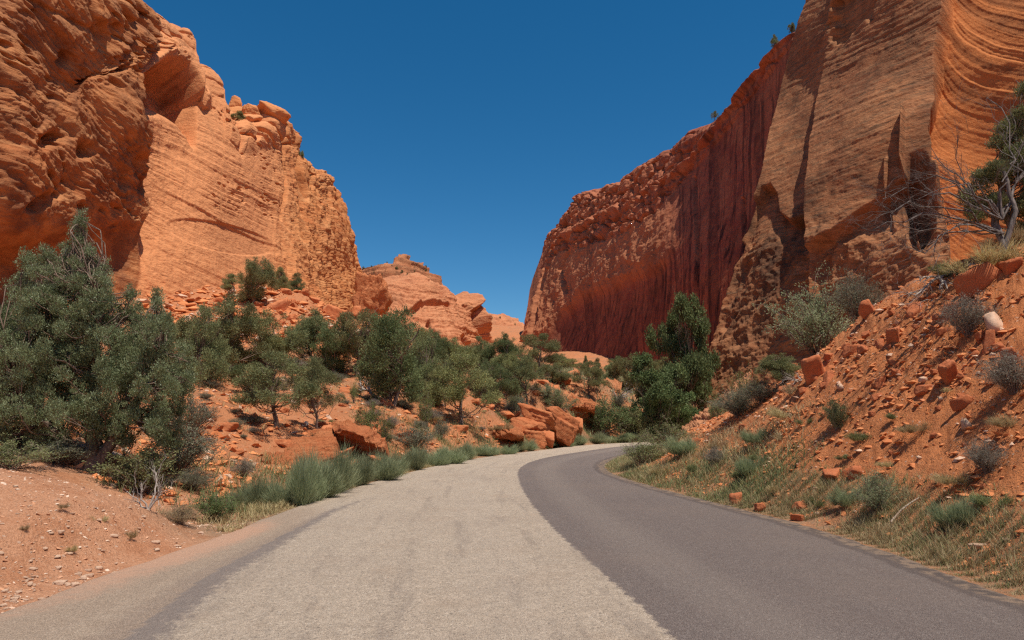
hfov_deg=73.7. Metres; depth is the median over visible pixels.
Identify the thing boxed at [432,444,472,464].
rabbitbrush
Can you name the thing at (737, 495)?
verge stone
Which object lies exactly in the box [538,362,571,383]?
juniper tree
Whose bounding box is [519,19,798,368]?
cliff
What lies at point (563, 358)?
juniper tree
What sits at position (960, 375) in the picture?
stone
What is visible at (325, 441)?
smooth ledge
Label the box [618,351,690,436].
leafy tree
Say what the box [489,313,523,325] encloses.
mesa
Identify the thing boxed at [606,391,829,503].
dry grass
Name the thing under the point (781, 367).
shrub
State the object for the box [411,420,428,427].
scrub bush
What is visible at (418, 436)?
bush
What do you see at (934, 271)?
grass tuft
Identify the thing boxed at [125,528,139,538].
dry weed
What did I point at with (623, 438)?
rabbitbrush
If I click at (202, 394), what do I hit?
scrub bush
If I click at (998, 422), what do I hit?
grass tuft
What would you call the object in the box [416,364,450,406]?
juniper tree
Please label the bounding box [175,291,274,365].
juniper tree
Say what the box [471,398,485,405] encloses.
bank stone
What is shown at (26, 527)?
dry weed
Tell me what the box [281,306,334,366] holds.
juniper tree
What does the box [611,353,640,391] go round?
juniper tree
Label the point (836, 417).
bush
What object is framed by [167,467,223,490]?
sagebrush
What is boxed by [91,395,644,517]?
verge grass
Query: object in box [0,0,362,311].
cliff
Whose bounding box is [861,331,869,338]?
stone
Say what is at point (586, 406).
boulder
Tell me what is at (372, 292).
boulder
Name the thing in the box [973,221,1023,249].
grass tuft
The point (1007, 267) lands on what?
slope stone
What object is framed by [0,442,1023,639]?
road
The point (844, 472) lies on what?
slope stone
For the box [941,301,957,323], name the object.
slope stone
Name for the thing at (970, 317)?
sagebrush
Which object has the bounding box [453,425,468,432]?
bank stone
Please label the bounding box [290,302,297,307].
talus block
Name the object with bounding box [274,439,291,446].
bank stone
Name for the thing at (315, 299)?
talus block
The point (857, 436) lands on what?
grass tuft
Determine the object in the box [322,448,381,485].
rabbitbrush
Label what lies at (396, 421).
sagebrush
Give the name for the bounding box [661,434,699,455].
bush
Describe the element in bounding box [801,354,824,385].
slope stone
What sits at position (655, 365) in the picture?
juniper tree
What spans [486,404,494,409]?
bank stone
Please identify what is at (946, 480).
grass tuft
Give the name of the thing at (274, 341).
juniper tree
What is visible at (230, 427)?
bank stone
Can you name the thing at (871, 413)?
stone
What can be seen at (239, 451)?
bank stone
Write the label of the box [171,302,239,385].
juniper tree
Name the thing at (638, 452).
bush
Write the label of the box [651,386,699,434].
leafy tree
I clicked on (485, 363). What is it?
juniper tree
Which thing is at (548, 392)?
bush
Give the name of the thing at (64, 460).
bush
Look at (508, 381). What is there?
juniper tree
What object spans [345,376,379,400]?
fallen log
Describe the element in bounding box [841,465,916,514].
bush
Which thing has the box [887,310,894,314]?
stone
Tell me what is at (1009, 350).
slope stone
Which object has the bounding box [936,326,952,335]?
stone
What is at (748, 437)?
bush
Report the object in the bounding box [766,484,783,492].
grass tuft
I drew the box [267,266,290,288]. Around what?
juniper tree
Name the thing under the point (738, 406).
sagebrush
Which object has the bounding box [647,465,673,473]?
grass tuft
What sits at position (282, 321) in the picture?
talus block
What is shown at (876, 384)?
stone
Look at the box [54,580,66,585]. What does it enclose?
pebble
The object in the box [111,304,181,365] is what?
juniper tree
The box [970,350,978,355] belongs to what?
stone
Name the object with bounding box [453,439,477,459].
rabbitbrush
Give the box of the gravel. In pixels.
[0,456,235,612]
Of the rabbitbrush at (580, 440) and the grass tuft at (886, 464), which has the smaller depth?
the grass tuft at (886, 464)
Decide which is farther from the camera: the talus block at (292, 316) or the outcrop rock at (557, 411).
the talus block at (292, 316)
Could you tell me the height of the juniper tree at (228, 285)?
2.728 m
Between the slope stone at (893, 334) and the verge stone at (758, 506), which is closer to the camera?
the verge stone at (758, 506)
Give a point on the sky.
(454, 136)
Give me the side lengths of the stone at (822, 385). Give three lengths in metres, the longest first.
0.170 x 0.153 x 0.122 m
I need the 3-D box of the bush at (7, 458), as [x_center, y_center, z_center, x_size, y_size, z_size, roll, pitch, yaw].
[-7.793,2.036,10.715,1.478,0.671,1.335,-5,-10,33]
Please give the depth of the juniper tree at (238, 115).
82.29 m
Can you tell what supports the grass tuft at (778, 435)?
on the ground at (122, 551)
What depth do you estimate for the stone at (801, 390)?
14.90 m
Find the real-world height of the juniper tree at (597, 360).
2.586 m
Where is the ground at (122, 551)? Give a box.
[0,241,1023,613]
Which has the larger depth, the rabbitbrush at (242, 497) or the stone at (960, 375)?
the rabbitbrush at (242, 497)
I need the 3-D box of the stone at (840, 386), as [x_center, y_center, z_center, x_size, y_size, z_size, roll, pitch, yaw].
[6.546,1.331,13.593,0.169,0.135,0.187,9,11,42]
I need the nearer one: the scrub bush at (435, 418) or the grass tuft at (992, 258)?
the grass tuft at (992, 258)
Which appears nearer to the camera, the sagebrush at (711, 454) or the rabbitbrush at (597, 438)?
the sagebrush at (711, 454)
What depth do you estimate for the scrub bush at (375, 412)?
26.00 m
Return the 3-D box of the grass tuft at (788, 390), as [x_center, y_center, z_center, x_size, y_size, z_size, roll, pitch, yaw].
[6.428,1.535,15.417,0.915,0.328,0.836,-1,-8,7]
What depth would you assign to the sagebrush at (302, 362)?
38.31 m
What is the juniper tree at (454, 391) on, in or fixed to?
on the ground at (122, 551)
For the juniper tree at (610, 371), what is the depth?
65.84 m
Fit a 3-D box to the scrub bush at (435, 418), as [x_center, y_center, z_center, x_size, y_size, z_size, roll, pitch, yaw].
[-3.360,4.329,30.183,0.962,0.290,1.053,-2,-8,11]
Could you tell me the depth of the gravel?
7.64 m
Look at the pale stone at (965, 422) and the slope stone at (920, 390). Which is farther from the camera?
the slope stone at (920, 390)
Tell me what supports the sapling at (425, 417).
on the ground at (122, 551)
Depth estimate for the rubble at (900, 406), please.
12.12 m
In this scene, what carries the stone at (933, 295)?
on the ground at (122, 551)
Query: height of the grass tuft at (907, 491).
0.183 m
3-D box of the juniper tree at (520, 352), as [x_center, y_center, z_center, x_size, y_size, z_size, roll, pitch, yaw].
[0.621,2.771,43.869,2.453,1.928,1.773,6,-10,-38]
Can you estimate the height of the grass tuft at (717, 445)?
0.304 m
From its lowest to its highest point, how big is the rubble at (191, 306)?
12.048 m
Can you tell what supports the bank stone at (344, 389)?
on the ground at (122, 551)
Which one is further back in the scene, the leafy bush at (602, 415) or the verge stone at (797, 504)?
the leafy bush at (602, 415)
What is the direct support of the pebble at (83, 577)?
on the ground at (122, 551)
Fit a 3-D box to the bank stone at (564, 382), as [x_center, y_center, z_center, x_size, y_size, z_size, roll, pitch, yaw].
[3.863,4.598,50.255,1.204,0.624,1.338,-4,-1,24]
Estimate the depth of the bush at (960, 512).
8.27 m
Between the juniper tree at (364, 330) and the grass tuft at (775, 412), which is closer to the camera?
the grass tuft at (775, 412)
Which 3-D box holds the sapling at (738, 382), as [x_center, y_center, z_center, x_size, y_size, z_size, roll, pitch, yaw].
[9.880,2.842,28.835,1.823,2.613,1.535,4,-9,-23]
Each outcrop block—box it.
[321,424,332,428]
[340,446,354,453]
[366,452,380,461]
[499,408,513,418]
[543,430,553,447]
[549,382,559,390]
[554,431,564,446]
[574,417,582,435]
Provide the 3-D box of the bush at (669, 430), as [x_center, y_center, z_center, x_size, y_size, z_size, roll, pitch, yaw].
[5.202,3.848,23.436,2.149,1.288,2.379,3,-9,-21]
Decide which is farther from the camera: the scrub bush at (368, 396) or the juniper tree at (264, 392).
the scrub bush at (368, 396)
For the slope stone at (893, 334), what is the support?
on the ground at (122, 551)
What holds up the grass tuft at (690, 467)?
on the ground at (122, 551)
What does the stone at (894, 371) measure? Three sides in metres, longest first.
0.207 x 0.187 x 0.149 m
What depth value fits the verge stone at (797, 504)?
11.31 m
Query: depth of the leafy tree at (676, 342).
51.92 m
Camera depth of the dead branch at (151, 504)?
9.30 m
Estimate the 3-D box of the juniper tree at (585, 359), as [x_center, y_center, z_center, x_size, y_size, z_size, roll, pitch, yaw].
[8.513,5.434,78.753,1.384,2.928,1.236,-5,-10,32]
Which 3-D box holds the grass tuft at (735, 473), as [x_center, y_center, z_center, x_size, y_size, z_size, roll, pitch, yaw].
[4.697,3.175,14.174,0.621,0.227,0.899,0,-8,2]
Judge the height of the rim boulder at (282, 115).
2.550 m
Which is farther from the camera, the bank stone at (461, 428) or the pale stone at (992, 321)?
the bank stone at (461, 428)
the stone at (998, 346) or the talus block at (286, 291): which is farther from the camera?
the talus block at (286, 291)
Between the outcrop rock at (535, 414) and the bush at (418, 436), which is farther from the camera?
the outcrop rock at (535, 414)
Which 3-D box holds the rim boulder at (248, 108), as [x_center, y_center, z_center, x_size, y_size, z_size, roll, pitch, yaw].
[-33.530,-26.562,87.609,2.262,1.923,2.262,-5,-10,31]
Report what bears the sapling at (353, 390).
on the ground at (122, 551)
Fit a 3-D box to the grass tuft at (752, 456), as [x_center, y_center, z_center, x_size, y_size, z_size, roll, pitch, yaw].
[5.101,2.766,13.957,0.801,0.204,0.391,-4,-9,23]
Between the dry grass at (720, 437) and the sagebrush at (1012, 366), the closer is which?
the sagebrush at (1012, 366)
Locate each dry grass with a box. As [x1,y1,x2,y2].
[153,449,440,531]
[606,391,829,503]
[651,262,974,533]
[695,464,1023,595]
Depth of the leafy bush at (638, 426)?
46.85 m
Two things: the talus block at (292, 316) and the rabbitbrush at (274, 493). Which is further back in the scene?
the talus block at (292, 316)
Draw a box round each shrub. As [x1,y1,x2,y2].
[751,260,870,355]
[754,352,800,384]
[821,266,889,322]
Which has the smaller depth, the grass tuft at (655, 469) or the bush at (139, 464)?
the bush at (139, 464)
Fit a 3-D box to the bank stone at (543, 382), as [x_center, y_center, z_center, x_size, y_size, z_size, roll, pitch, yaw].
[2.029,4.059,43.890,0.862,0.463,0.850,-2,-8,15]
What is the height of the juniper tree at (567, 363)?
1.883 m
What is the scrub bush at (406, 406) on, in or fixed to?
on the ground at (122, 551)
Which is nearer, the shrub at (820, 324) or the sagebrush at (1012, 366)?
the sagebrush at (1012, 366)
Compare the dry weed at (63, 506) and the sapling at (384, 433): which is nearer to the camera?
the dry weed at (63, 506)
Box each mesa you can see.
[383,272,496,347]
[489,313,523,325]
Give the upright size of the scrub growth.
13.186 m
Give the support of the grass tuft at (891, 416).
on the ground at (122, 551)
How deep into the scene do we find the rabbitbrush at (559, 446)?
39.03 m
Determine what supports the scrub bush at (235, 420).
on the ground at (122, 551)
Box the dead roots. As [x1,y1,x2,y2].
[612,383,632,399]
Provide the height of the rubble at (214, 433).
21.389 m
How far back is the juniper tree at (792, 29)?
82.95 m
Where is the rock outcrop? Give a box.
[492,422,523,446]
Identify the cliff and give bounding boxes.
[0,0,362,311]
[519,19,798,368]
[693,0,1023,411]
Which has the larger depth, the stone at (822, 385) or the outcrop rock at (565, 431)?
the outcrop rock at (565, 431)
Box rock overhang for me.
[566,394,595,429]
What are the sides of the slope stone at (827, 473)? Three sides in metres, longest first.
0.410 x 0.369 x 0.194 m
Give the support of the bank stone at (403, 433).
on the ground at (122, 551)
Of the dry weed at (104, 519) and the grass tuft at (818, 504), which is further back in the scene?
the grass tuft at (818, 504)
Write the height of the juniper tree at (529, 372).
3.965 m
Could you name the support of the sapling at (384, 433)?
on the ground at (122, 551)
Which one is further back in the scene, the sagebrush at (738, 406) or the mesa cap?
the mesa cap
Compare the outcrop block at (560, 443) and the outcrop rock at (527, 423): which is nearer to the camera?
the outcrop rock at (527, 423)
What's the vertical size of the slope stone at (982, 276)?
0.661 m
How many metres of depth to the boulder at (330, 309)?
64.45 m
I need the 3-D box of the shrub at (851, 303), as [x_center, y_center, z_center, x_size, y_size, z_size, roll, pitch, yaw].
[8.734,-0.637,17.229,1.742,1.570,1.700,2,-8,-13]
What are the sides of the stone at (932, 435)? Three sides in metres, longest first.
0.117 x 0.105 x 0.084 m
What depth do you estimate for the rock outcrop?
32.89 m
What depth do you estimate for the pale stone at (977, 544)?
7.63 m
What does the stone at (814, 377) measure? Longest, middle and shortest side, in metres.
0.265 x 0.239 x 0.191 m
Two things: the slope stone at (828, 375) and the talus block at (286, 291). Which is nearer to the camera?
the slope stone at (828, 375)
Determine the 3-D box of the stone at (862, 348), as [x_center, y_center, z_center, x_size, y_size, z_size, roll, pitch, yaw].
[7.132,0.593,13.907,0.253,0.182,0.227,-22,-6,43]
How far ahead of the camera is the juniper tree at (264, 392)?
20.56 m
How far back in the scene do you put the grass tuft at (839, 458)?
11.76 m
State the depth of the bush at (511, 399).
39.76 m
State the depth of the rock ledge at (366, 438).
20.86 m
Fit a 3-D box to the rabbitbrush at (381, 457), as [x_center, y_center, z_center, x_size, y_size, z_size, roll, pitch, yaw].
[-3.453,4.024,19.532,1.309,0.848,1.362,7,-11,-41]
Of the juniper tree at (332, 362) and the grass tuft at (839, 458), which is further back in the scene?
the juniper tree at (332, 362)
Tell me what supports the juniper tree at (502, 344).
on the ground at (122, 551)
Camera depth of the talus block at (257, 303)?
60.20 m
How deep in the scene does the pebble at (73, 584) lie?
6.57 m
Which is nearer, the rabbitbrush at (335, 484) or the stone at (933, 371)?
the stone at (933, 371)
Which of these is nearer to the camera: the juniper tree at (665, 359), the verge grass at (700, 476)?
the verge grass at (700, 476)
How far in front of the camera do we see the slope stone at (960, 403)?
10.29 m
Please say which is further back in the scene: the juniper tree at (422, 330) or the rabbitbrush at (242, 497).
the juniper tree at (422, 330)
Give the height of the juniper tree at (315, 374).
3.194 m
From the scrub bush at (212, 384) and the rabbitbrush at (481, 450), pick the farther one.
the rabbitbrush at (481, 450)
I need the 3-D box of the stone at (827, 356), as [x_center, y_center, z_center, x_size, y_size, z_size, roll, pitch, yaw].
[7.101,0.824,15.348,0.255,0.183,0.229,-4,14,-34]
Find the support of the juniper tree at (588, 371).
on the ground at (122, 551)
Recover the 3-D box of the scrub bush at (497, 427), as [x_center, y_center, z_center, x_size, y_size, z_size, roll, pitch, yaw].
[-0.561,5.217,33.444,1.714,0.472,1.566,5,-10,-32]
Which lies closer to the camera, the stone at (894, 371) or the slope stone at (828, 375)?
the stone at (894, 371)
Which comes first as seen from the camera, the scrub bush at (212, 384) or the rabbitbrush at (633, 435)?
the scrub bush at (212, 384)
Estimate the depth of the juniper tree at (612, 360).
91.95 m
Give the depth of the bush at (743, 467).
13.70 m
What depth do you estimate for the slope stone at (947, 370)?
10.96 m
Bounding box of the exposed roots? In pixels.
[885,272,951,312]
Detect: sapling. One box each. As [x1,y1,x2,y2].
[349,375,358,402]
[350,391,386,429]
[374,394,395,440]
[415,374,437,429]
[706,374,728,419]
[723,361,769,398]
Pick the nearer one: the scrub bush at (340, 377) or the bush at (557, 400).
the scrub bush at (340, 377)
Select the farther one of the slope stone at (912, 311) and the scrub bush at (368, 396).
the scrub bush at (368, 396)
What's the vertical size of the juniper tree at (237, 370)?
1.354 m
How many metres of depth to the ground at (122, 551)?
11.12 m
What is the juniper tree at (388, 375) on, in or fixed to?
on the ground at (122, 551)
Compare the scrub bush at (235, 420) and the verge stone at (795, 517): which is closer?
the verge stone at (795, 517)
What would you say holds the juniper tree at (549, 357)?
on the ground at (122, 551)
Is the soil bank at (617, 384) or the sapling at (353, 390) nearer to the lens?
the sapling at (353, 390)
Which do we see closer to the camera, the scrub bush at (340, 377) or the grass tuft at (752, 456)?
the grass tuft at (752, 456)
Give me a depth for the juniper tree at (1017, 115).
13.69 m
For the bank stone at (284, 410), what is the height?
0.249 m
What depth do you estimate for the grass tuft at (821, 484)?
11.54 m
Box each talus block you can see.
[253,301,263,306]
[277,318,285,324]
[282,288,291,294]
[286,314,297,319]
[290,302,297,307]
[300,288,309,296]
[309,296,319,302]
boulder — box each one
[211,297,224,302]
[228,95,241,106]
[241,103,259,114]
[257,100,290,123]
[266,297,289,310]
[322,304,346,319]
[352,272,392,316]
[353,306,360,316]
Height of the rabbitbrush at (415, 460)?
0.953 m
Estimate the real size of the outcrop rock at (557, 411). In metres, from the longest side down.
2.321 x 2.089 x 1.040 m
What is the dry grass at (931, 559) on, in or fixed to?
on the ground at (122, 551)
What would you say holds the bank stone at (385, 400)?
on the ground at (122, 551)
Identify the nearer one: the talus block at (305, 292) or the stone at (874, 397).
the stone at (874, 397)
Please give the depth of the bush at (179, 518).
9.52 m
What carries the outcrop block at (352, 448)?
on the ground at (122, 551)
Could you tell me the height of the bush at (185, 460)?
1.313 m
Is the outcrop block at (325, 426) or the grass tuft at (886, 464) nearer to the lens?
the grass tuft at (886, 464)
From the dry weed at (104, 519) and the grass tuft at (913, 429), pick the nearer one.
the dry weed at (104, 519)
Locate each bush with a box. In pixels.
[0,430,69,470]
[16,433,100,464]
[82,433,184,493]
[132,414,231,475]
[154,500,205,524]
[160,388,222,437]
[184,487,241,520]
[197,390,212,398]
[199,379,225,388]
[224,418,250,424]
[243,413,262,423]
[247,426,259,432]
[335,374,346,381]
[361,393,377,399]
[364,409,385,418]
[389,419,441,449]
[392,399,407,406]
[402,401,415,409]
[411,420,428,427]
[425,409,443,418]
[428,417,443,420]
[432,417,452,437]
[488,423,515,430]
[505,384,527,412]
[535,378,562,398]
[540,383,582,411]
[571,394,635,434]
[612,398,657,434]
[614,431,668,464]
[629,414,698,447]
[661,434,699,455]
[731,452,767,475]
[737,423,770,442]
[817,395,856,430]
[825,485,863,506]
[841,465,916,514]
[923,493,978,526]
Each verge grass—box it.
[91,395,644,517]
[605,435,823,508]
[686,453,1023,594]
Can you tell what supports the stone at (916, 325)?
on the ground at (122, 551)
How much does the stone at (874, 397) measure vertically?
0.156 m
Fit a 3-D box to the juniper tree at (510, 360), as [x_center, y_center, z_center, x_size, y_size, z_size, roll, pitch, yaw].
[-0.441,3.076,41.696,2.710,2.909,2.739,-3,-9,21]
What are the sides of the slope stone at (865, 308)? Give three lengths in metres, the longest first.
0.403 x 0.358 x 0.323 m
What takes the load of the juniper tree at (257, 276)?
on the ground at (122, 551)
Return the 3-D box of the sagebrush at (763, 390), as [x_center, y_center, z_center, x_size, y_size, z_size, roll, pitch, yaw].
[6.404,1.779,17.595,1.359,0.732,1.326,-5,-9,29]
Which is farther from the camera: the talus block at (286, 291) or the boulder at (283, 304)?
the talus block at (286, 291)
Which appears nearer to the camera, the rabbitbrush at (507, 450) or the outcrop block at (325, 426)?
the outcrop block at (325, 426)
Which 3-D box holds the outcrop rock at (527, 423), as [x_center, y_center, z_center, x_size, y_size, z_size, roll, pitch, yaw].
[0.934,5.764,36.558,2.166,0.856,1.950,11,2,7]
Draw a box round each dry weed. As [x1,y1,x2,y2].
[20,525,30,529]
[57,502,71,508]
[64,545,78,551]
[88,516,109,521]
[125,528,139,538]
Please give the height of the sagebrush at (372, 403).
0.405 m
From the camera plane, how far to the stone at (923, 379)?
11.59 m
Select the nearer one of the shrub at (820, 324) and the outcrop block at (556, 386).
the shrub at (820, 324)
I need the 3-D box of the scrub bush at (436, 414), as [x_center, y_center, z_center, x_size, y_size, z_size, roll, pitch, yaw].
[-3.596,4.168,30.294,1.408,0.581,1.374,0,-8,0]
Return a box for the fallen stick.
[891,498,917,519]
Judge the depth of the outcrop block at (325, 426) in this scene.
21.86 m
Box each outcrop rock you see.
[510,417,549,432]
[517,403,554,430]
[522,429,547,448]
[545,406,579,430]
[555,417,576,445]
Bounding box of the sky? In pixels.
[143,0,805,322]
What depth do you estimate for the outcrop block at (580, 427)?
40.57 m
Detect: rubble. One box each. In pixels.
[0,289,637,516]
[137,285,412,361]
[643,243,1023,581]
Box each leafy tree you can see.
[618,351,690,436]
[634,291,720,424]
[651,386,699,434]
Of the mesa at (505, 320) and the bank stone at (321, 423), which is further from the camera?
the mesa at (505, 320)
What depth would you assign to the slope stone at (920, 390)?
11.37 m
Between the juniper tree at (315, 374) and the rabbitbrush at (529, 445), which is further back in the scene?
the rabbitbrush at (529, 445)
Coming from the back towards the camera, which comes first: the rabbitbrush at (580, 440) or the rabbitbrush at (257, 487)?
the rabbitbrush at (580, 440)
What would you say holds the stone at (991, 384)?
on the ground at (122, 551)
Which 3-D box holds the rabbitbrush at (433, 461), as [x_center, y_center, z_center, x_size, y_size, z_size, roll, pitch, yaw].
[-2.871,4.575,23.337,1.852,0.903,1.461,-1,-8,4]
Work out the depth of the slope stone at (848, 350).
14.43 m
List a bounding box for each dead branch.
[120,452,181,509]
[774,373,801,386]
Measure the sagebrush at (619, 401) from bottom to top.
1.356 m
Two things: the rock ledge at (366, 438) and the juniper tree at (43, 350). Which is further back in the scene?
the rock ledge at (366, 438)
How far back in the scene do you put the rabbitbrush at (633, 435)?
46.07 m
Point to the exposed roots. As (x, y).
(936, 277)
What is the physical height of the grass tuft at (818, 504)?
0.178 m
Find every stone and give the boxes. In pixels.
[211,424,223,430]
[220,422,238,431]
[235,448,244,454]
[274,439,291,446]
[276,407,289,412]
[318,421,330,425]
[338,387,358,393]
[378,398,392,406]
[394,430,412,437]
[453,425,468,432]
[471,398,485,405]
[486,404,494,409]
[509,410,520,417]
[536,380,549,385]
[558,378,570,384]
[729,492,741,504]
[738,424,745,432]
[754,503,765,511]
[790,514,804,520]
[791,501,806,509]
[798,387,806,394]
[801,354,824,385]
[811,374,817,380]
[819,382,825,387]
[822,467,840,479]
[823,353,832,360]
[823,370,834,387]
[837,383,843,389]
[841,344,859,357]
[841,467,849,481]
[847,465,862,480]
[857,344,867,353]
[858,299,873,318]
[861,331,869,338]
[868,411,874,415]
[870,392,881,400]
[874,338,883,348]
[874,382,884,387]
[875,376,886,389]
[886,326,899,343]
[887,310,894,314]
[890,368,901,375]
[906,302,923,317]
[911,324,918,328]
[913,384,932,395]
[918,376,927,382]
[929,369,937,374]
[929,432,935,438]
[930,293,937,298]
[932,313,940,321]
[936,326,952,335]
[938,359,957,384]
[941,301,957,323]
[949,394,972,410]
[954,261,1002,299]
[956,372,964,378]
[960,418,971,429]
[968,543,986,549]
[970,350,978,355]
[974,330,984,341]
[982,329,994,354]
[983,312,1002,333]
[984,378,996,385]
[991,342,1003,351]
[997,257,1022,274]
[999,347,1018,367]
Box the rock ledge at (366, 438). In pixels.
[329,419,389,462]
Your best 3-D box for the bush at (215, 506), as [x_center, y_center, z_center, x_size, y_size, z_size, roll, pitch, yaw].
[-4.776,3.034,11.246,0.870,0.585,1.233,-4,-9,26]
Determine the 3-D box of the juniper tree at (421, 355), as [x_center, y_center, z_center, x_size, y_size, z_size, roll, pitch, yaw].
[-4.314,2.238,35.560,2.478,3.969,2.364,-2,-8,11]
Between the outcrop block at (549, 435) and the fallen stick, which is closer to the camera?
the fallen stick
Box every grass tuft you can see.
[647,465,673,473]
[682,462,712,471]
[705,440,730,448]
[726,468,745,478]
[746,452,772,459]
[761,405,802,417]
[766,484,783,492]
[771,430,792,440]
[777,382,800,394]
[792,417,813,423]
[804,495,825,506]
[812,478,842,491]
[833,454,846,459]
[841,431,871,440]
[872,459,893,466]
[884,413,903,418]
[894,419,931,432]
[895,485,928,498]
[922,469,980,484]
[924,261,969,277]
[935,236,1023,275]
[966,492,1014,505]
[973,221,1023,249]
[981,413,1021,427]
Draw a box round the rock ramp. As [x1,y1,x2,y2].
[678,369,752,435]
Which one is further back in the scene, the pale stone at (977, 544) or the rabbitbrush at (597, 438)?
the rabbitbrush at (597, 438)
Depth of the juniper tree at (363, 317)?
39.46 m
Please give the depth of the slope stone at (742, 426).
16.66 m
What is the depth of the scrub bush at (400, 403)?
30.28 m
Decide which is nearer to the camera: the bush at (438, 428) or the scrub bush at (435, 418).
the bush at (438, 428)
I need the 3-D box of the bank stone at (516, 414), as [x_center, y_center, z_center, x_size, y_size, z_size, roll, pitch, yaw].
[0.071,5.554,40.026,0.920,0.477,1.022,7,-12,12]
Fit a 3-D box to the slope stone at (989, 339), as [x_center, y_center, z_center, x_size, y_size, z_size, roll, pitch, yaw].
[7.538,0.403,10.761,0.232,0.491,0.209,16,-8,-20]
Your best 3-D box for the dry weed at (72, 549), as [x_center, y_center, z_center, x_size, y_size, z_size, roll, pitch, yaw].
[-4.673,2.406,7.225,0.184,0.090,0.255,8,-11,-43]
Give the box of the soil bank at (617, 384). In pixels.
[594,378,621,392]
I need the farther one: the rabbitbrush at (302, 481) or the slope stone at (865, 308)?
the slope stone at (865, 308)
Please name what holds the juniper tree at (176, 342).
on the ground at (122, 551)
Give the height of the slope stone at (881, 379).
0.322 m
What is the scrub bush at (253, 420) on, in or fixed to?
on the ground at (122, 551)
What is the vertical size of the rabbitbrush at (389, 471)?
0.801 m
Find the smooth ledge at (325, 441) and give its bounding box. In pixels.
[259,423,340,469]
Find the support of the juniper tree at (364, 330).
on the ground at (122, 551)
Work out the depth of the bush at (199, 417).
17.71 m
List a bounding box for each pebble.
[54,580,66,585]
[71,582,80,586]
[80,575,86,579]
[151,540,159,543]
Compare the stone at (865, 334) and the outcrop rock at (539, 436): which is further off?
the outcrop rock at (539, 436)
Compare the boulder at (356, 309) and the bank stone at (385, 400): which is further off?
the boulder at (356, 309)
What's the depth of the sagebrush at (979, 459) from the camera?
8.72 m
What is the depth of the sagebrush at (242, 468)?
14.84 m
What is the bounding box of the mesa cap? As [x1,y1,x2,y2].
[361,254,442,284]
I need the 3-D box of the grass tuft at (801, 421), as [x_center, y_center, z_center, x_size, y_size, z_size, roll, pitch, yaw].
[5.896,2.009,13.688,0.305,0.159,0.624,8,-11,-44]
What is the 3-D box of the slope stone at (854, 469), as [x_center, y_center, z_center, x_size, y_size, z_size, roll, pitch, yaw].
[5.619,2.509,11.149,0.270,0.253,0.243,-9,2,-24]
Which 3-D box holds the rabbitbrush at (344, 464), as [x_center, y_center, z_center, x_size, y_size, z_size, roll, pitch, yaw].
[-4.022,3.180,15.198,1.961,1.308,2.487,7,-11,-40]
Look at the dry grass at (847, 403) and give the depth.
13.36 m
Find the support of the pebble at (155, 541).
on the ground at (122, 551)
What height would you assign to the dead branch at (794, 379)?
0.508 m
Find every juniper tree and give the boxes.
[0,207,200,474]
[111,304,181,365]
[166,323,196,361]
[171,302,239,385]
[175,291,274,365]
[219,273,243,293]
[225,360,284,391]
[229,349,327,427]
[230,110,245,119]
[236,255,280,302]
[237,307,289,364]
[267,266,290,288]
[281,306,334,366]
[287,347,345,428]
[288,272,310,293]
[308,322,362,372]
[322,305,378,376]
[351,304,425,405]
[352,319,411,359]
[394,321,432,364]
[408,331,456,367]
[410,328,451,391]
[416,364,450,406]
[424,348,504,424]
[439,336,478,371]
[461,336,497,368]
[469,357,505,393]
[469,365,521,412]
[480,332,519,369]
[488,351,523,391]
[505,352,545,403]
[506,348,540,371]
[514,333,564,366]
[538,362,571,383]
[550,353,575,365]
[553,358,578,369]
[571,360,610,396]
[581,355,587,372]
[591,358,603,376]
[601,362,624,380]
[605,355,630,371]
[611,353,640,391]
[644,359,662,371]
[656,356,673,369]
[711,110,718,120]
[770,34,778,46]
[787,23,795,32]
[954,80,1023,243]
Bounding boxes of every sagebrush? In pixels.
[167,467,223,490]
[229,456,258,476]
[275,358,306,370]
[363,399,380,407]
[382,416,404,427]
[499,394,527,416]
[609,391,630,406]
[697,444,727,464]
[703,384,759,417]
[731,375,778,402]
[930,288,1006,337]
[956,435,1015,474]
[958,344,1023,394]
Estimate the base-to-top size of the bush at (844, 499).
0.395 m
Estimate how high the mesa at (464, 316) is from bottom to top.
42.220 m
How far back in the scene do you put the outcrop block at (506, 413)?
38.58 m
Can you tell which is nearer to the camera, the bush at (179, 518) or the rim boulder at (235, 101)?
the bush at (179, 518)
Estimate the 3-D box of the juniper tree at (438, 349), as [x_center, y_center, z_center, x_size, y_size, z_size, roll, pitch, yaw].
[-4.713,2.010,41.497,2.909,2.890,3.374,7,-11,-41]
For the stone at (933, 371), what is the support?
on the ground at (122, 551)
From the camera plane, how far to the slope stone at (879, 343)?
13.65 m
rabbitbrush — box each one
[224,484,259,508]
[238,473,268,503]
[259,475,319,505]
[279,444,331,505]
[285,439,365,492]
[285,454,349,498]
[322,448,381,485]
[347,453,408,480]
[373,448,411,473]
[390,443,431,470]
[406,445,449,465]
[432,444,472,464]
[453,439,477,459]
[474,443,500,455]
[492,444,519,454]
[511,439,540,450]
[553,439,576,447]
[574,434,591,444]
[584,431,613,443]
[606,434,631,441]
[621,431,643,438]
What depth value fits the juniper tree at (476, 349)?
45.43 m
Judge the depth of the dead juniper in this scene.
12.61 m
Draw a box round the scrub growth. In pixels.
[348,326,694,443]
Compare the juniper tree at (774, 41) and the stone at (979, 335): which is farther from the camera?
the juniper tree at (774, 41)
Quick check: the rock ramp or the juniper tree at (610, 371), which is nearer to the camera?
the rock ramp

